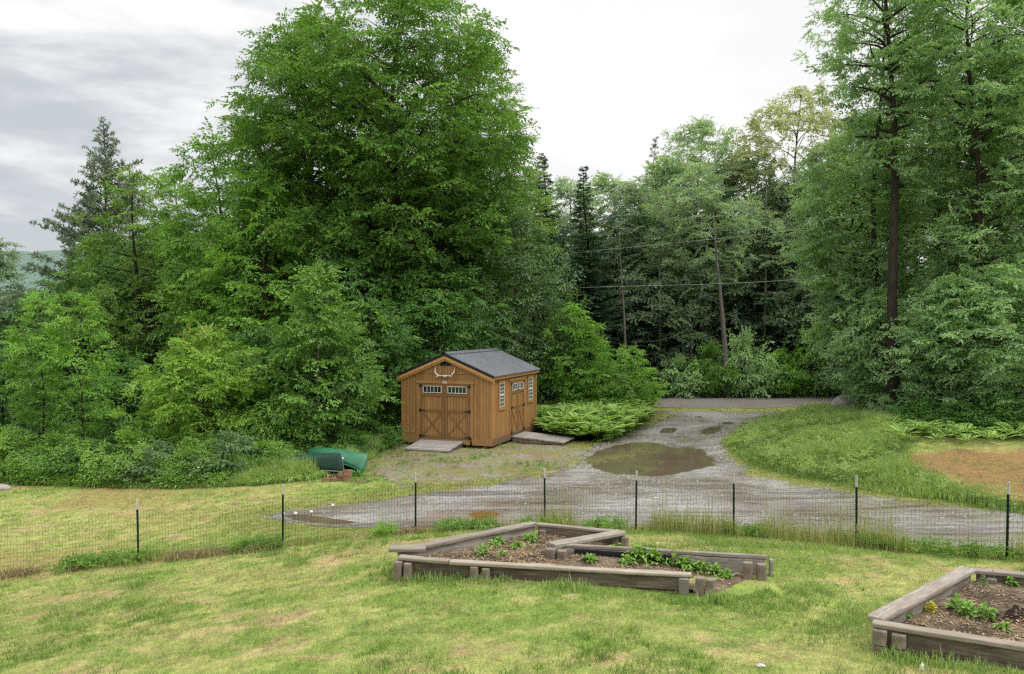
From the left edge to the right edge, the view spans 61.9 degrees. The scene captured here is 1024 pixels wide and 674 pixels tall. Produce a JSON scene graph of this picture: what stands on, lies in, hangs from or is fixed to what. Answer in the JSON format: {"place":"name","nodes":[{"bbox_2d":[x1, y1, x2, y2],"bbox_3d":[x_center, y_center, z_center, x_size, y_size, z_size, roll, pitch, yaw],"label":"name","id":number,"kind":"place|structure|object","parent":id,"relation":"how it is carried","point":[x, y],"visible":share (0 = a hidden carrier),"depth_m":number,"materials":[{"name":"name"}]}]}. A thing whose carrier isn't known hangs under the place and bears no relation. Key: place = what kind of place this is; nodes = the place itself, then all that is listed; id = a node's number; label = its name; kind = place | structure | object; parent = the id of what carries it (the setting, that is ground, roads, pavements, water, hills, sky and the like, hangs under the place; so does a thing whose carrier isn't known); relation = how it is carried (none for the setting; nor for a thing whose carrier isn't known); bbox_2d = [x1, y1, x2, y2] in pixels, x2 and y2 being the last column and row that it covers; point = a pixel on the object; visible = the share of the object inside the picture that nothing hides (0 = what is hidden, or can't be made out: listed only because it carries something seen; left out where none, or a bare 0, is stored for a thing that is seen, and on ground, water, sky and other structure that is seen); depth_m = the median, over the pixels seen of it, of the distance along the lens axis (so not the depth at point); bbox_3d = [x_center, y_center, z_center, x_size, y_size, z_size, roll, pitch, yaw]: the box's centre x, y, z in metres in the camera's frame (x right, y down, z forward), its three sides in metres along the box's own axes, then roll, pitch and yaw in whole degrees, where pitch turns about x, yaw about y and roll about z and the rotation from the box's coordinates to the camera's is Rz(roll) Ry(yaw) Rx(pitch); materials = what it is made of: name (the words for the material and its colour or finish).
{"place":"outdoors","nodes":[
{"label":"outdoors","id":0,"kind":"place"},
{"bbox_2d":[0,422,399,488],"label":"tall grass","id":1,"kind":"structure","parent":0,"point":[295,468],"depth_m":21.90,"materials":[{"name":"green plant"}]},
{"bbox_2d":[0,235,1015,328],"bbox_3d":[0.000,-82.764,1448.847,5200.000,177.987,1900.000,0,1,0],"label":"hill","id":2,"kind":"structure","parent":0,"point":[55,255],"depth_m":1082.17,"materials":[{"name":"green plant"}]},
{"bbox_2d":[0,335,1023,673],"bbox_3d":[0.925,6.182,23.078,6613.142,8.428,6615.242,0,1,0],"label":"ground","id":3,"kind":"structure","parent":0,"point":[1008,451],"depth_m":10.62,"materials":[{"name":"green plant"}]},
{"bbox_2d":[0,237,43,402],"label":"oak tree","id":4,"kind":"object","parent":3,"relation":"on","point":[6,267],"visible":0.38,"depth_m":45.99,"materials":[{"name":"green plant"}]},
{"bbox_2d":[0,424,48,476],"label":"shrub","id":5,"kind":"object","parent":3,"relation":"on","point":[8,435],"visible":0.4,"depth_m":23.56,"materials":[{"name":"green plant"}]},
{"bbox_2d":[0,346,73,434],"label":"young maple","id":6,"kind":"object","parent":3,"relation":"on","point":[3,395],"visible":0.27,"depth_m":28.75,"materials":[{"name":"green plant"}]},
{"bbox_2d":[0,288,93,443],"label":"sapling","id":7,"kind":"object","parent":3,"relation":"on","point":[39,344],"visible":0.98,"depth_m":24.12,"materials":[{"name":"green plant"}]},
{"bbox_2d":[0,428,104,484],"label":"shrub","id":8,"kind":"object","parent":3,"relation":"on","point":[51,438],"visible":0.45,"depth_m":22.84,"materials":[{"name":"green plant"}]},
{"bbox_2d":[18,436,130,487],"bbox_3d":[-11.586,3.388,23.061,2.608,1.381,2.829,1,1,39],"label":"shrub","id":9,"kind":"object","parent":3,"relation":"on","point":[92,445],"visible":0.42,"depth_m":22.63,"materials":[{"name":"green plant"}]},
{"bbox_2d":[31,290,131,443],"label":"sapling","id":10,"kind":"object","parent":3,"relation":"on","point":[101,375],"visible":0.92,"depth_m":24.55,"materials":[{"name":"green plant"}]},
{"bbox_2d":[9,116,156,330],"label":"pine tree","id":11,"kind":"object","parent":3,"relation":"on","point":[89,204],"visible":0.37,"depth_m":44.93,"materials":[{"name":"green plant"}]},
{"bbox_2d":[1,248,185,426],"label":"maple tree","id":12,"kind":"object","parent":3,"relation":"on","point":[97,281],"visible":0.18,"depth_m":39.03,"materials":[{"name":"green plant"}]},
{"bbox_2d":[69,401,152,455],"bbox_3d":[-12.421,3.135,26.343,3.159,2.388,3.315,1,1,42],"label":"shrub","id":13,"kind":"object","parent":3,"relation":"on","point":[97,434],"visible":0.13,"depth_m":26.21,"materials":[{"name":"green plant"}]},
{"bbox_2d":[16,165,208,412],"bbox_3d":[-16.150,-1.552,36.891,8.269,11.648,7.798,1,1,30],"label":"maple tree","id":14,"kind":"object","parent":3,"relation":"on","point":[101,246],"visible":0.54,"depth_m":36.10,"materials":[{"name":"green plant"}]},
{"bbox_2d":[62,424,179,488],"bbox_3d":[-10.300,3.312,22.981,2.897,1.997,2.761,0,1,10],"label":"shrub","id":15,"kind":"object","parent":3,"relation":"on","point":[129,440],"visible":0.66,"depth_m":22.49,"materials":[{"name":"green plant"}]},
{"bbox_2d":[54,347,194,442],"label":"young maple","id":16,"kind":"object","parent":3,"relation":"on","point":[130,366],"visible":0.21,"depth_m":28.91,"materials":[{"name":"green plant"}]},
{"bbox_2d":[96,439,188,489],"bbox_3d":[-9.381,3.377,22.564,2.464,1.361,2.673,0,1,28],"label":"shrub","id":17,"kind":"object","parent":3,"relation":"on","point":[138,470],"visible":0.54,"depth_m":22.21,"materials":[{"name":"green plant"}]},
{"bbox_2d":[0,419,303,489],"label":"undergrowth","id":18,"kind":"object","parent":3,"relation":"on","point":[158,480],"visible":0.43,"depth_m":22.38,"materials":[{"name":"green plant"}]},
{"bbox_2d":[134,227,198,419],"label":"hemlock tree","id":19,"kind":"object","parent":3,"relation":"on","point":[151,322],"visible":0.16,"depth_m":37.05,"materials":[{"name":"green plant"}]},
{"bbox_2d":[107,172,229,411],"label":"maple tree","id":20,"kind":"object","parent":3,"relation":"on","point":[181,206],"visible":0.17,"depth_m":40.32,"materials":[{"name":"green plant"}]},
{"bbox_2d":[111,322,277,450],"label":"red tipped maple","id":21,"kind":"object","parent":3,"relation":"on","point":[208,356],"visible":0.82,"depth_m":24.16,"materials":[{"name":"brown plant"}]},
{"bbox_2d":[122,130,285,424],"bbox_3d":[-12.319,-2.356,36.041,7.429,12.582,6.516,0,1,0],"label":"maple tree","id":22,"kind":"object","parent":3,"relation":"on","point":[167,232],"visible":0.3,"depth_m":34.81,"materials":[{"name":"green plant"}]},
{"bbox_2d":[127,226,288,425],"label":"maple tree","id":23,"kind":"object","parent":3,"relation":"on","point":[179,270],"visible":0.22,"depth_m":31.65,"materials":[{"name":"green plant"}]},
{"bbox_2d":[161,429,275,486],"bbox_3d":[-7.560,3.226,22.726,2.930,1.546,3.178,0,1,16],"label":"shrub","id":24,"kind":"object","parent":3,"relation":"on","point":[230,445],"visible":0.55,"depth_m":22.37,"materials":[{"name":"green plant"}]},
{"bbox_2d":[0,523,452,580],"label":"dry grass","id":25,"kind":"structure","parent":3,"relation":"on","point":[38,569],"depth_m":14.99,"materials":[{"name":"plant"}]},
{"bbox_2d":[163,161,358,402],"bbox_3d":[-9.028,-1.278,31.069,7.201,10.109,6.396,0,1,0],"label":"ash tree","id":26,"kind":"object","parent":3,"relation":"on","point":[228,234],"visible":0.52,"depth_m":30.43,"materials":[{"name":"green plant"}]},
{"bbox_2d":[208,379,313,452],"bbox_3d":[-7.773,2.753,25.537,3.062,3.270,3.213,1,1,31],"label":"shrub","id":27,"kind":"object","parent":3,"relation":"on","point":[243,406],"visible":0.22,"depth_m":24.99,"materials":[{"name":"green plant"}]},
{"bbox_2d":[195,318,335,440],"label":"young ash","id":28,"kind":"object","parent":3,"relation":"on","point":[266,331],"visible":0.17,"depth_m":26.74,"materials":[{"name":"green plant"}]},
{"bbox_2d":[242,391,334,457],"bbox_3d":[-6.588,2.879,25.117,3.061,2.612,2.917,0,1,-25],"label":"shrub","id":29,"kind":"object","parent":3,"relation":"on","point":[267,435],"visible":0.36,"depth_m":24.42,"materials":[{"name":"green plant"}]},
{"bbox_2d":[195,10,430,381],"bbox_3d":[-7.995,-4.773,34.647,8.391,16.891,8.738,1,1,35],"label":"ash tree","id":30,"kind":"object","parent":3,"relation":"on","point":[298,98],"visible":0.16,"depth_m":32.95,"materials":[{"name":"green plant"}]},
{"bbox_2d":[283,453,343,471],"bbox_3d":[-5.730,3.441,23.067,3.721,0.526,0.825,-10,-8,40],"label":"canoe","id":31,"kind":"object","parent":3,"relation":"on","point":[331,462],"visible":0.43,"depth_m":22.02,"materials":[{"name":"green plastic"}]},
{"bbox_2d":[228,256,403,447],"bbox_3d":[-5.911,0.666,25.585,5.141,6.204,4.703,0,1,0],"label":"young ash","id":32,"kind":"object","parent":3,"relation":"on","point":[331,330],"visible":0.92,"depth_m":25.08,"materials":[{"name":"green plant"}]},
{"bbox_2d":[303,425,386,457],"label":"shrub","id":33,"kind":"object","parent":3,"relation":"on","point":[345,433],"visible":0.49,"depth_m":24.94,"materials":[{"name":"green plant"}]},
{"bbox_2d":[262,226,449,433],"bbox_3d":[-5.636,-0.146,30.510,6.991,7.723,5.966,0,1,0],"label":"ash tree","id":34,"kind":"object","parent":3,"relation":"on","point":[351,273],"visible":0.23,"depth_m":29.54,"materials":[{"name":"green plant"}]},
{"bbox_2d":[309,291,427,439],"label":"young maple","id":35,"kind":"object","parent":3,"relation":"on","point":[383,336],"visible":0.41,"depth_m":27.87,"materials":[{"name":"green plant"}]},
{"bbox_2d":[342,416,413,451],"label":"shrub","id":36,"kind":"object","parent":3,"relation":"on","point":[389,436],"visible":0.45,"depth_m":26.42,"materials":[{"name":"green plant"}]},
{"bbox_2d":[215,0,543,398],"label":"ash tree","id":37,"kind":"object","parent":3,"relation":"on","point":[419,173],"visible":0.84,"depth_m":30.40,"materials":[{"name":"green plant"}]},
{"bbox_2d":[355,242,518,428],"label":"ash tree","id":38,"kind":"object","parent":3,"relation":"on","point":[461,325],"visible":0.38,"depth_m":30.42,"materials":[{"name":"green plant"}]},
{"bbox_2d":[349,441,589,488],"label":"gravel yard","id":39,"kind":"structure","parent":3,"relation":"on","point":[549,455],"depth_m":23.56,"materials":[{"name":"beige gravel"}]},
{"bbox_2d":[304,447,367,471],"bbox_3d":[-4.995,3.390,23.726,0.945,0.526,3.722,31,-22,-34],"label":"canoe","id":40,"kind":"object","parent":39,"relation":"on","point":[355,460],"visible":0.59,"depth_m":22.56,"materials":[{"name":"green plastic"}]},
{"bbox_2d":[404,439,462,452],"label":"wooden ramp","id":41,"kind":"structure","parent":39,"relation":"on","point":[435,445],"depth_m":25.95,"materials":[{"name":"grey wood"}]},
{"bbox_2d":[350,443,583,482],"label":"yard weeds","id":42,"kind":"object","parent":39,"relation":"on","point":[473,456],"visible":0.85,"depth_m":23.25,"materials":[{"name":"green plant"}]},
{"bbox_2d":[396,348,540,448],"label":"garden shed","id":43,"kind":"structure","parent":39,"relation":"on","point":[485,398],"depth_m":26.70,"materials":[{"name":"brown wood"}]},
{"bbox_2d":[419,383,444,438],"bbox_3d":[-2.500,2.312,26.693,0.865,1.710,0.050,0,1,20],"label":"door","id":44,"kind":"structure","parent":43,"relation":"in","point":[432,396],"depth_m":26.69,"materials":[{"name":"brown wood"}]},
{"bbox_2d":[445,384,469,439],"bbox_3d":[-1.675,2.317,26.391,0.865,1.710,0.050,0,1,20],"label":"door","id":45,"kind":"structure","parent":43,"relation":"in","point":[457,396],"depth_m":26.39,"materials":[{"name":"brown wood"}]},
{"bbox_2d":[512,431,574,444],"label":"wooden ramp","id":46,"kind":"structure","parent":39,"relation":"on","point":[531,437],"depth_m":27.53,"materials":[{"name":"grey wood"}]},
{"bbox_2d":[417,274,545,389],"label":"birch tree","id":47,"kind":"object","parent":3,"relation":"on","point":[488,286],"visible":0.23,"depth_m":32.28,"materials":[{"name":"green plant"}]},
{"bbox_2d":[413,39,568,353],"bbox_3d":[-1.234,-4.920,38.094,7.388,16.528,7.918,0,1,0],"label":"maple tree","id":48,"kind":"object","parent":3,"relation":"on","point":[533,199],"visible":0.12,"depth_m":37.30,"materials":[{"name":"green plant"}]},
{"bbox_2d":[0,477,1023,579],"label":"tall grass","id":49,"kind":"structure","parent":3,"relation":"on","point":[788,536],"depth_m":14.95,"materials":[{"name":"green plant"}]},
{"bbox_2d":[0,468,1023,574],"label":"wire fence","id":50,"kind":"object","parent":3,"relation":"on","point":[856,516],"visible":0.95,"depth_m":15.11,"materials":[{"name":"black metal"}]},
{"bbox_2d":[447,203,590,403],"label":"willow tree","id":51,"kind":"object","parent":3,"relation":"on","point":[551,277],"visible":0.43,"depth_m":33.42,"materials":[{"name":"green plant"}]},
{"bbox_2d":[47,509,1023,574],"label":"weeds","id":52,"kind":"object","parent":3,"relation":"on","point":[79,560],"visible":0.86,"depth_m":15.03,"materials":[{"name":"green plant"}]},
{"bbox_2d":[508,153,584,395],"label":"spruce tree","id":53,"kind":"object","parent":3,"relation":"on","point":[562,241],"visible":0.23,"depth_m":40.72,"materials":[{"name":"green plant"}]},
{"bbox_2d":[504,321,592,407],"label":"birch tree","id":54,"kind":"object","parent":3,"relation":"on","point":[553,360],"visible":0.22,"depth_m":33.78,"materials":[{"name":"green plant"}]},
{"bbox_2d":[530,301,619,408],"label":"birch tree","id":55,"kind":"object","parent":3,"relation":"on","point":[597,346],"visible":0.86,"depth_m":32.95,"materials":[{"name":"green plant"}]},
{"bbox_2d":[536,175,613,335],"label":"forest tree","id":56,"kind":"object","parent":3,"relation":"on","point":[564,188],"visible":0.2,"depth_m":46.44,"materials":[{"name":"green plant"}]},
{"bbox_2d":[388,521,773,597],"bbox_3d":[0.980,3.070,11.618,4.988,0.623,2.404,0,1,12],"label":"raised bed","id":57,"kind":"object","parent":3,"relation":"on","point":[410,560],"visible":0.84,"depth_m":11.16,"materials":[{"name":"wood"}]},
{"bbox_2d":[429,534,755,594],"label":"mulch","id":58,"kind":"object","parent":57,"relation":"in","point":[524,543],"visible":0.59,"depth_m":11.49,"materials":[{"name":"soil"}]},
{"bbox_2d":[560,165,625,387],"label":"spruce tree","id":59,"kind":"object","parent":3,"relation":"on","point":[599,309],"visible":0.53,"depth_m":42.61,"materials":[{"name":"green plant"}]},
{"bbox_2d":[535,394,660,436],"bbox_3d":[2.748,2.792,31.865,5.041,0.992,9.428,0,1,15],"label":"fern bed","id":60,"kind":"object","parent":3,"relation":"on","point":[595,418],"visible":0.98,"depth_m":29.68,"materials":[{"name":"green plant"}]},
{"bbox_2d":[566,356,636,403],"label":"young birch","id":61,"kind":"object","parent":3,"relation":"on","point":[616,391],"visible":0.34,"depth_m":33.64,"materials":[{"name":"green plant"}]},
{"bbox_2d":[555,170,671,358],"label":"forest tree","id":62,"kind":"object","parent":3,"relation":"on","point":[609,186],"visible":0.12,"depth_m":48.12,"materials":[{"name":"green plant"}]},
{"bbox_2d":[596,343,668,413],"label":"young birch","id":63,"kind":"object","parent":3,"relation":"on","point":[641,374],"visible":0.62,"depth_m":34.58,"materials":[{"name":"green plant"}]},
{"bbox_2d":[605,288,675,382],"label":"spruce tree","id":64,"kind":"object","parent":3,"relation":"on","point":[646,341],"visible":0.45,"depth_m":42.59,"materials":[{"name":"green plant"}]},
{"bbox_2d":[597,178,684,348],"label":"forest tree","id":65,"kind":"object","parent":3,"relation":"on","point":[629,268],"visible":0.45,"depth_m":45.14,"materials":[{"name":"green plant"}]},
{"bbox_2d":[596,153,721,346],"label":"forest tree","id":66,"kind":"object","parent":3,"relation":"on","point":[668,169],"visible":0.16,"depth_m":47.14,"materials":[{"name":"green plant"}]},
{"bbox_2d":[608,247,720,381],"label":"forest tree","id":67,"kind":"object","parent":3,"relation":"on","point":[643,289],"visible":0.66,"depth_m":42.43,"materials":[{"name":"green plant"}]},
{"bbox_2d":[645,352,718,399],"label":"shrub","id":68,"kind":"object","parent":3,"relation":"on","point":[681,385],"visible":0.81,"depth_m":40.55,"materials":[{"name":"green plant"}]},
{"bbox_2d":[633,114,753,355],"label":"maple tree","id":69,"kind":"object","parent":3,"relation":"on","point":[703,128],"visible":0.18,"depth_m":48.70,"materials":[{"name":"green plant"}]},
{"bbox_2d":[377,564,1023,673],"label":"tall grass","id":70,"kind":"structure","parent":3,"relation":"on","point":[721,597],"depth_m":10.01,"materials":[{"name":"green plant"}]},
{"bbox_2d":[634,156,788,356],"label":"maple tree","id":71,"kind":"object","parent":3,"relation":"on","point":[682,198],"visible":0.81,"depth_m":42.60,"materials":[{"name":"green plant"}]},
{"bbox_2d":[677,338,750,397],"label":"shrub","id":72,"kind":"object","parent":3,"relation":"on","point":[711,350],"visible":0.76,"depth_m":40.43,"materials":[{"name":"green plant"}]},
{"bbox_2d":[687,213,742,396],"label":"dead tree","id":73,"kind":"object","parent":3,"relation":"on","point":[724,340],"visible":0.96,"depth_m":40.50,"materials":[{"name":"grey wood"}]},
{"bbox_2d":[683,152,808,338],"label":"forest tree","id":74,"kind":"object","parent":3,"relation":"on","point":[773,198],"visible":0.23,"depth_m":45.95,"materials":[{"name":"green plant"}]},
{"bbox_2d":[705,325,787,398],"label":"shrub","id":75,"kind":"object","parent":3,"relation":"on","point":[745,339],"visible":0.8,"depth_m":40.32,"materials":[{"name":"green plant"}]},
{"bbox_2d":[704,208,829,371],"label":"forest tree","id":76,"kind":"object","parent":3,"relation":"on","point":[756,280],"visible":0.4,"depth_m":42.81,"materials":[{"name":"green plant"}]},
{"bbox_2d":[744,347,823,397],"bbox_3d":[13.139,1.852,40.820,3.603,2.799,3.321,0,1,26],"label":"shrub","id":77,"kind":"object","parent":3,"relation":"on","point":[787,384],"visible":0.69,"depth_m":39.97,"materials":[{"name":"green plant"}]},
{"bbox_2d":[719,79,860,307],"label":"maple tree","id":78,"kind":"object","parent":3,"relation":"on","point":[760,153],"visible":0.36,"depth_m":46.35,"materials":[{"name":"green plant"}]},
{"bbox_2d":[748,249,866,369],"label":"forest tree","id":79,"kind":"object","parent":3,"relation":"on","point":[788,300],"visible":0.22,"depth_m":41.87,"materials":[{"name":"green plant"}]},
{"bbox_2d":[777,321,848,397],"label":"shrub","id":80,"kind":"object","parent":3,"relation":"on","point":[800,362],"visible":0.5,"depth_m":40.04,"materials":[{"name":"green plant"}]},
{"bbox_2d":[767,133,887,328],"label":"forest tree","id":81,"kind":"object","parent":3,"relation":"on","point":[821,152],"visible":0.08,"depth_m":44.23,"materials":[{"name":"green plant"}]},
{"bbox_2d":[767,119,931,396],"bbox_3d":[12.167,-2.439,30.618,5.796,10.895,5.372,0,1,-25],"label":"maple tree","id":82,"kind":"object","parent":3,"relation":"on","point":[823,272],"visible":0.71,"depth_m":30.02,"materials":[{"name":"green plant"}]},
{"bbox_2d":[718,400,1023,515],"bbox_3d":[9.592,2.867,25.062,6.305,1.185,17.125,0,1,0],"label":"meadow grass","id":83,"kind":"structure","parent":3,"relation":"on","point":[927,489],"depth_m":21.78,"materials":[{"name":"green plant"}]},
{"bbox_2d":[816,282,942,406],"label":"beech tree","id":84,"kind":"object","parent":3,"relation":"on","point":[854,348],"visible":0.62,"depth_m":28.30,"materials":[{"name":"green plant"}]},
{"bbox_2d":[791,0,974,409],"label":"oak tree","id":85,"kind":"object","parent":3,"relation":"on","point":[898,171],"visible":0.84,"depth_m":27.29,"materials":[{"name":"green plant"}]},
{"bbox_2d":[811,0,961,401],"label":"oak tree","id":86,"kind":"object","parent":3,"relation":"on","point":[861,77],"visible":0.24,"depth_m":29.47,"materials":[{"name":"green plant"}]},
{"bbox_2d":[888,396,964,428],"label":"shrub","id":87,"kind":"object","parent":3,"relation":"on","point":[923,403],"visible":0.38,"depth_m":25.53,"materials":[{"name":"green plant"}]},
{"bbox_2d":[844,2,1023,405],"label":"maple tree","id":88,"kind":"object","parent":3,"relation":"on","point":[938,202],"visible":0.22,"depth_m":29.38,"materials":[{"name":"green plant"}]},
{"bbox_2d":[863,0,1023,401],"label":"maple tree","id":89,"kind":"object","parent":3,"relation":"on","point":[1009,48],"visible":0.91,"depth_m":26.46,"materials":[{"name":"green plant"}]},
{"bbox_2d":[867,566,1023,669],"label":"raised bed","id":90,"kind":"object","parent":3,"relation":"on","point":[890,626],"visible":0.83,"depth_m":8.58,"materials":[{"name":"wood"}]},
{"bbox_2d":[906,582,1023,641],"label":"mulch","id":91,"kind":"object","parent":90,"relation":"in","point":[1009,628],"visible":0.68,"depth_m":8.75,"materials":[{"name":"soil"}]},
{"bbox_2d":[871,268,1023,417],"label":"beech tree","id":92,"kind":"object","parent":3,"relation":"on","point":[920,390],"visible":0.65,"depth_m":25.77,"materials":[{"name":"green plant"}]},
{"bbox_2d":[876,412,1023,440],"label":"fern bed","id":93,"kind":"object","parent":3,"relation":"on","point":[958,427],"visible":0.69,"depth_m":23.47,"materials":[{"name":"green plant"}]},
{"bbox_2d":[905,260,1023,416],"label":"beech tree","id":94,"kind":"object","parent":3,"relation":"on","point":[1000,274],"visible":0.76,"depth_m":24.96,"materials":[{"name":"green plant"}]},
{"bbox_2d":[917,399,1012,430],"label":"shrub","id":95,"kind":"object","parent":3,"relation":"on","point":[946,415],"visible":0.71,"depth_m":24.55,"materials":[{"name":"green plant"}]},
{"bbox_2d":[916,0,1023,388],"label":"maple tree","id":96,"kind":"object","parent":3,"relation":"on","point":[969,184],"visible":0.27,"depth_m":27.55,"materials":[{"name":"green plant"}]},
{"bbox_2d":[953,392,1023,435],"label":"shrub","id":97,"kind":"object","parent":3,"relation":"on","point":[993,401],"visible":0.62,"depth_m":24.20,"materials":[{"name":"green plant"}]},
{"bbox_2d":[0,0,1023,262],"label":"sky","id":98,"kind":"structure","parent":0,"point":[604,78],"materials":[{"name":"white"}]},
{"bbox_2d":[178,387,1020,420],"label":"road","id":99,"kind":"structure","parent":0,"point":[726,402],"depth_m":38.20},
{"bbox_2d":[263,410,1023,550],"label":"driveway","id":100,"kind":"structure","parent":0,"point":[693,484],"depth_m":18.56,"materials":[{"name":"grey gravel"}]},
{"bbox_2d":[583,442,715,475],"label":"puddle","id":101,"kind":"object","parent":100,"relation":"on","point":[649,459],"visible":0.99,"depth_m":24.33,"materials":[{"name":"liquid"}]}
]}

